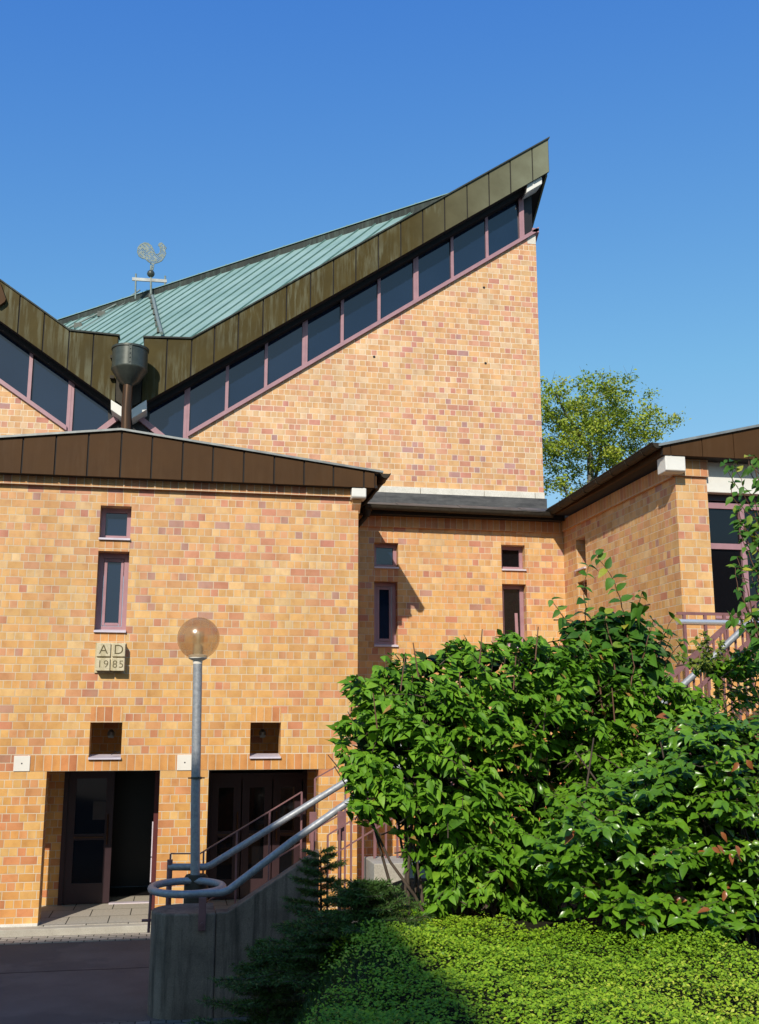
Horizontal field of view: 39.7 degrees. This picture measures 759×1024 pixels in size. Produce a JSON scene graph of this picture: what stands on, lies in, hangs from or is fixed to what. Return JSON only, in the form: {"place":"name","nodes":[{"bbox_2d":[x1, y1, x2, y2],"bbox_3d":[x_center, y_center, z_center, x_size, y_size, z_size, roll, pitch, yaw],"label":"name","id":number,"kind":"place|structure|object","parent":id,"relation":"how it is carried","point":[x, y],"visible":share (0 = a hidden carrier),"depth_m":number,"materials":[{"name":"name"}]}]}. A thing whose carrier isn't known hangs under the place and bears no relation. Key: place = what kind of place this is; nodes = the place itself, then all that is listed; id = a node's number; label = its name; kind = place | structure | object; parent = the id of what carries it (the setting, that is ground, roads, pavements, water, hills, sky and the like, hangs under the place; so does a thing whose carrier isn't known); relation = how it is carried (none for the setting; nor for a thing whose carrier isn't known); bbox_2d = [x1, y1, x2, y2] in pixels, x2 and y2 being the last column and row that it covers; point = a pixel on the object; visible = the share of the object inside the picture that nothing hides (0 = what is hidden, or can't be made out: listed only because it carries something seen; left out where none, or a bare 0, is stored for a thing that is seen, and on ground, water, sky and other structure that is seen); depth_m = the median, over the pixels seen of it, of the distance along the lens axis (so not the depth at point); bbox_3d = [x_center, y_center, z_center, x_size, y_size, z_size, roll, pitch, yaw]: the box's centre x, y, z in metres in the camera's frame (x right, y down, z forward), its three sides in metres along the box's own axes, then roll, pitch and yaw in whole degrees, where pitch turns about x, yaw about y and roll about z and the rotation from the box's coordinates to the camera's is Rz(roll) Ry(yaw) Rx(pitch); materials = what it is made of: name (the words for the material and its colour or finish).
{"place":"outdoors","nodes":[
{"label":"outdoors","id":0,"kind":"place"},
{"bbox_2d":[0,886,285,1023],"bbox_3d":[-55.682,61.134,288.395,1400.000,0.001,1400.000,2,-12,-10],"label":"plaza","id":1,"kind":"structure","parent":0,"point":[76,982],"depth_m":12.80,"materials":[{"name":"grey asphalt"}]},
{"bbox_2d":[0,932,150,944],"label":"kerb strip","id":2,"kind":"object","parent":1,"relation":"on","point":[73,938],"depth_m":15.35,"materials":[{"name":"grey concrete"}]},
{"bbox_2d":[80,1019,198,1023],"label":"cobble gutter","id":3,"kind":"object","parent":1,"relation":"on","point":[161,1021],"visible":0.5,"depth_m":11.07,"materials":[{"name":"grey stone"}]},
{"bbox_2d":[0,428,390,937],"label":"entrance building","id":4,"kind":"structure","parent":1,"relation":"on","point":[247,558],"depth_m":17.07,"materials":[{"name":"brick"}]},
{"bbox_2d":[62,771,114,903],"bbox_3d":[-4.926,5.498,17.801,0.760,2.165,0.144,2,-12,-10],"label":"door","id":5,"kind":"structure","parent":4,"relation":"in","point":[89,826],"depth_m":17.82,"materials":[{"name":"black glass"}]},
{"bbox_2d":[94,553,128,632],"bbox_3d":[-4.320,1.303,16.981,0.499,1.308,0.315,2,-12,-10],"label":"window","id":6,"kind":"structure","parent":4,"relation":"in","point":[111,610],"depth_m":17.08,"materials":[{"name":"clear glass"}]},
{"bbox_2d":[99,508,131,540],"bbox_3d":[-4.320,0.203,17.202,0.499,0.563,0.315,2,-12,-10],"label":"window","id":7,"kind":"structure","parent":4,"relation":"in","point":[115,523],"depth_m":17.31,"materials":[{"name":"blue glass"}]},
{"bbox_2d":[150,771,159,909],"bbox_3d":[-3.761,5.454,17.580,0.095,2.165,0.800,2,-12,-10],"label":"open door","id":8,"kind":"structure","parent":4,"relation":"in","point":[157,774],"depth_m":17.23,"materials":[{"name":"wood"}]},
{"bbox_2d":[208,780,241,899],"bbox_3d":[-2.679,5.674,18.220,0.520,1.985,0.144,2,-12,-10],"label":"door","id":9,"kind":"structure","parent":4,"relation":"in","point":[225,818],"depth_m":18.27,"materials":[{"name":"black glass"}]},
{"bbox_2d":[240,780,271,898],"bbox_3d":[-2.149,5.694,18.318,0.520,1.985,0.144,2,-12,-10],"label":"door","id":10,"kind":"structure","parent":4,"relation":"in","point":[256,794],"depth_m":18.37,"materials":[{"name":"black glass"}]},
{"bbox_2d":[271,779,301,878],"bbox_3d":[-1.623,5.714,18.415,0.510,1.985,0.144,2,-12,-10],"label":"door","id":11,"kind":"structure","parent":4,"relation":"in","point":[283,790],"depth_m":18.49,"materials":[{"name":"black glass"}]},
{"bbox_2d":[147,849,318,1019],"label":"parapet wall","id":12,"kind":"structure","parent":1,"relation":"on","point":[186,958],"depth_m":11.37,"materials":[{"name":"concrete"}]},
{"bbox_2d":[179,631,219,903],"bbox_3d":[-2.250,3.468,12.675,0.524,4.395,0.524,2,-12,-10],"label":"street lamp","id":13,"kind":"object","parent":12,"relation":"on","point":[197,657],"visible":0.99,"depth_m":12.70,"materials":[{"name":"grey metal"}]},
{"bbox_2d":[142,762,411,932],"bbox_3d":[-0.941,3.708,11.885,3.447,2.414,1.064,-1,-11,7],"label":"handrail","id":14,"kind":"object","parent":12,"relation":"attached to","point":[219,889],"visible":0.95,"depth_m":11.74,"materials":[{"name":"metal"}]},
{"bbox_2d":[166,744,401,904],"bbox_3d":[-1.059,4.275,12.930,3.053,2.914,0.122,2,-12,-10],"label":"handrail","id":15,"kind":"object","parent":12,"relation":"attached to","point":[229,853],"visible":0.6,"depth_m":12.92,"materials":[{"name":"metal"}]},
{"bbox_2d":[169,765,376,908],"bbox_3d":[-1.107,4.236,13.053,2.950,3.038,0.030,2,-12,-10],"label":"stair railing","id":16,"kind":"object","parent":1,"relation":"on","point":[269,812],"visible":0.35,"depth_m":13.08,"materials":[{"name":"metal"}]},
{"bbox_2d":[0,136,549,641],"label":"church","id":17,"kind":"structure","parent":1,"relation":"on","point":[402,346],"depth_m":22.63,"materials":[{"name":"brick"}]},
{"bbox_2d":[0,332,29,396],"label":"window pane","id":18,"kind":"structure","parent":17,"relation":"in","point":[14,360],"depth_m":21.23,"materials":[{"name":"blue glass"}]},
{"bbox_2d":[31,356,68,424],"bbox_3d":[-6.660,-2.493,21.268,0.814,1.708,0.004,2,-12,-10],"label":"window pane","id":19,"kind":"structure","parent":17,"relation":"in","point":[49,390],"depth_m":21.26,"materials":[{"name":"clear glass"}]},
{"bbox_2d":[132,242,166,334],"bbox_3d":[-5.614,-5.945,27.390,0.979,5.166,6.343,4,-12,-20],"label":"weathercock","id":20,"kind":"object","parent":17,"relation":"attached to","point":[143,247],"visible":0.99,"depth_m":30.52,"materials":[{"name":"grey metal"}]},
{"bbox_2d":[189,368,225,430],"bbox_3d":[-3.586,-2.378,21.825,0.807,1.702,0.020,2,-12,-9],"label":"window pane","id":21,"kind":"structure","parent":17,"relation":"in","point":[207,397],"depth_m":21.82,"materials":[{"name":"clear glass"}]},
{"bbox_2d":[228,346,264,407],"bbox_3d":[-2.800,-2.883,22.103,0.802,1.702,0.007,2,-12,-11],"label":"window pane","id":22,"kind":"structure","parent":17,"relation":"in","point":[246,375],"depth_m":22.10,"materials":[{"name":"blue glass"}]},
{"bbox_2d":[267,324,301,384],"bbox_3d":[-2.001,-3.399,22.340,0.816,1.713,0.015,2,-12,-9],"label":"window pane","id":23,"kind":"structure","parent":17,"relation":"in","point":[284,352],"depth_m":22.33,"materials":[{"name":"blue glass"}]},
{"bbox_2d":[307,303,339,361],"bbox_3d":[-1.211,-3.906,22.621,0.802,1.706,0.012,2,-12,-11],"label":"window pane","id":24,"kind":"structure","parent":17,"relation":"in","point":[323,329],"depth_m":22.61,"materials":[{"name":"blue glass"}]},
{"bbox_2d":[344,281,376,339],"bbox_3d":[-0.417,-4.420,22.861,0.808,1.713,0.009,2,-12,-10],"label":"window pane","id":25,"kind":"structure","parent":17,"relation":"in","point":[360,309],"depth_m":22.85,"materials":[{"name":"blue glass"}]},
{"bbox_2d":[381,260,412,318],"bbox_3d":[0.388,-4.939,23.115,0.828,1.729,0.022,2,-12,-10],"label":"window pane","id":26,"kind":"structure","parent":17,"relation":"in","point":[397,286],"depth_m":23.11,"materials":[{"name":"blue glass"}]},
{"bbox_2d":[418,239,449,296],"bbox_3d":[1.203,-5.464,23.383,0.834,1.736,0.013,2,-12,-11],"label":"window pane","id":27,"kind":"structure","parent":17,"relation":"in","point":[434,265],"depth_m":23.38,"materials":[{"name":"blue glass"}]},
{"bbox_2d":[453,219,484,275],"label":"window pane","id":28,"kind":"structure","parent":17,"relation":"in","point":[469,245],"depth_m":23.63,"materials":[{"name":"blue glass"}]},
{"bbox_2d":[488,200,518,255],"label":"window pane","id":29,"kind":"structure","parent":17,"relation":"in","point":[503,228],"depth_m":23.90,"materials":[{"name":"blue glass"}]},
{"bbox_2d":[357,492,565,879],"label":"link building","id":30,"kind":"structure","parent":1,"relation":"on","point":[435,571],"depth_m":20.46,"materials":[{"name":"brick"}]},
{"bbox_2d":[374,583,397,646],"bbox_3d":[0.105,1.971,20.175,0.466,1.248,0.285,2,-12,-10],"label":"window","id":31,"kind":"structure","parent":30,"relation":"in","point":[384,593],"depth_m":20.27,"materials":[{"name":"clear glass"}]},
{"bbox_2d":[374,544,398,568],"bbox_3d":[0.112,0.865,20.398,0.481,0.503,0.285,2,-12,-10],"label":"window","id":32,"kind":"structure","parent":30,"relation":"in","point":[384,554],"depth_m":20.50,"materials":[{"name":"blue glass"}]},
{"bbox_2d":[502,585,523,647],"bbox_3d":[2.623,2.065,20.672,0.498,1.258,0.345,2,-12,-10],"label":"window","id":33,"kind":"structure","parent":30,"relation":"in","point":[512,596],"depth_m":20.77,"materials":[{"name":"black glass"}]},
{"bbox_2d":[501,546,525,570],"bbox_3d":[2.629,0.930,20.870,0.498,0.513,0.285,2,-12,-10],"label":"window","id":34,"kind":"structure","parent":30,"relation":"in","point":[511,557],"depth_m":20.97,"materials":[{"name":"black glass"}]},
{"bbox_2d":[540,364,691,498],"bbox_3d":[7.335,2.332,34.983,6.471,15.440,5.744,11,-16,-43],"label":"broadleaf tree","id":35,"kind":"object","parent":1,"relation":"on","point":[599,425],"visible":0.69,"depth_m":35.26,"materials":[{"name":"green plant"}]},
{"bbox_3d":[6.058,3.779,14.525,6.531,4.515,1.200,2,-12,-10],"label":"wing stairs","id":36,"kind":"object","parent":1,"relation":"on","visible":0},
{"bbox_2d":[637,593,758,753],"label":"wing railing","id":37,"kind":"object","parent":36,"relation":"on","point":[705,622],"visible":0.22,"depth_m":14.00,"materials":[{"name":"silver metal"}]},
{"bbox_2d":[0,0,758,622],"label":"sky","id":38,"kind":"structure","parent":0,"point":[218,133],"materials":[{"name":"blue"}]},
{"bbox_2d":[284,878,758,1023],"bbox_3d":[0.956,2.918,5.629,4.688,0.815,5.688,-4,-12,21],"label":"ground cover","id":39,"kind":"object","parent":0,"point":[499,953],"visible":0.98,"depth_m":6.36,"materials":[{"name":"green plant"}]},
{"bbox_2d":[184,937,318,1023],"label":"spruce sapling","id":40,"kind":"object","parent":39,"relation":"on","point":[270,995],"visible":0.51,"depth_m":8.90,"materials":[{"name":"green plant"}]},
{"bbox_2d":[206,911,354,1003],"bbox_3d":[-0.441,3.589,8.501,1.806,0.604,1.788,10,-15,-41],"label":"spruce sapling","id":41,"kind":"object","parent":39,"relation":"on","point":[297,956],"visible":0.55,"depth_m":8.32,"materials":[{"name":"green plant"}]},
{"bbox_2d":[257,845,348,1016],"bbox_3d":[-0.474,4.053,9.914,1.406,1.762,1.422,2,-12,-10],"label":"spruce sapling","id":42,"kind":"object","parent":39,"relation":"on","point":[313,870],"visible":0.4,"depth_m":9.97,"materials":[{"name":"green plant"}]},
{"bbox_2d":[291,888,423,1023],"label":"ground cover","id":43,"kind":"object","parent":39,"relation":"on","point":[303,1013],"depth_m":6.99,"materials":[{"name":"green plant"}]},
{"bbox_2d":[294,876,445,946],"bbox_3d":[-0.103,3.111,8.082,1.115,0.598,1.104,2,-12,-10],"label":"spruce sapling","id":44,"kind":"object","parent":39,"relation":"on","point":[368,899],"visible":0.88,"depth_m":8.00,"materials":[{"name":"green plant"}]},
{"bbox_2d":[364,856,431,885],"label":"stepped blocks","id":45,"kind":"structure","parent":39,"relation":"on","point":[373,869],"depth_m":11.47,"materials":[{"name":"concrete"}]},
{"bbox_2d":[326,782,453,909],"bbox_3d":[0.138,3.902,11.906,1.488,2.142,0.030,2,-12,-10],"label":"stair railing","id":46,"kind":"object","parent":45,"relation":"on","point":[362,837],"visible":0.2,"depth_m":11.85,"materials":[{"name":"metal"}]},
{"bbox_2d":[324,627,673,923],"bbox_3d":[1.127,2.338,9.121,3.256,2.606,1.690,2,-12,-10],"label":"hedge shrub","id":47,"kind":"object","parent":39,"relation":"on","point":[468,846],"visible":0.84,"depth_m":8.72,"materials":[{"name":"green plant"}]},
{"bbox_2d":[545,549,688,716],"bbox_3d":[2.075,1.145,9.553,1.397,1.556,1.001,10,-15,-40],"label":"tall shrub","id":48,"kind":"object","parent":47,"relation":"on","point":[611,630],"visible":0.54,"depth_m":9.41,"materials":[{"name":"green plant"}]},
{"bbox_2d":[513,696,758,946],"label":"mahonia shrub","id":49,"kind":"object","parent":39,"relation":"on","point":[683,829],"visible":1,"depth_m":7.76,"materials":[{"name":"green plant"}]},
{"bbox_2d":[610,646,758,803],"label":"young shrub","id":50,"kind":"object","parent":49,"relation":"on","point":[680,698],"visible":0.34,"depth_m":9.12,"materials":[{"name":"green plant"}]},
{"bbox_2d":[674,631,752,707],"bbox_3d":[2.988,1.405,9.300,0.797,0.683,0.284,2,-12,-10],"label":"variegated shrub","id":51,"kind":"object","parent":50,"relation":"on","point":[698,664],"visible":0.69,"depth_m":9.28,"materials":[{"name":"green plant"}]},
{"bbox_2d":[720,455,758,662],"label":"overhanging shrub","id":52,"kind":"object","parent":49,"relation":"on","point":[752,628],"visible":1,"depth_m":8.29,"materials":[{"name":"green plant"}]},
{"bbox_2d":[544,424,758,752],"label":"side wing","id":53,"kind":"structure","parent":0,"point":[653,520],"depth_m":16.60,"materials":[{"name":"orange brick"}]},
{"bbox_2d":[708,501,758,619],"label":"window","id":54,"kind":"structure","parent":53,"relation":"in","point":[724,545],"depth_m":16.52,"materials":[{"name":"black glass"}]}
]}

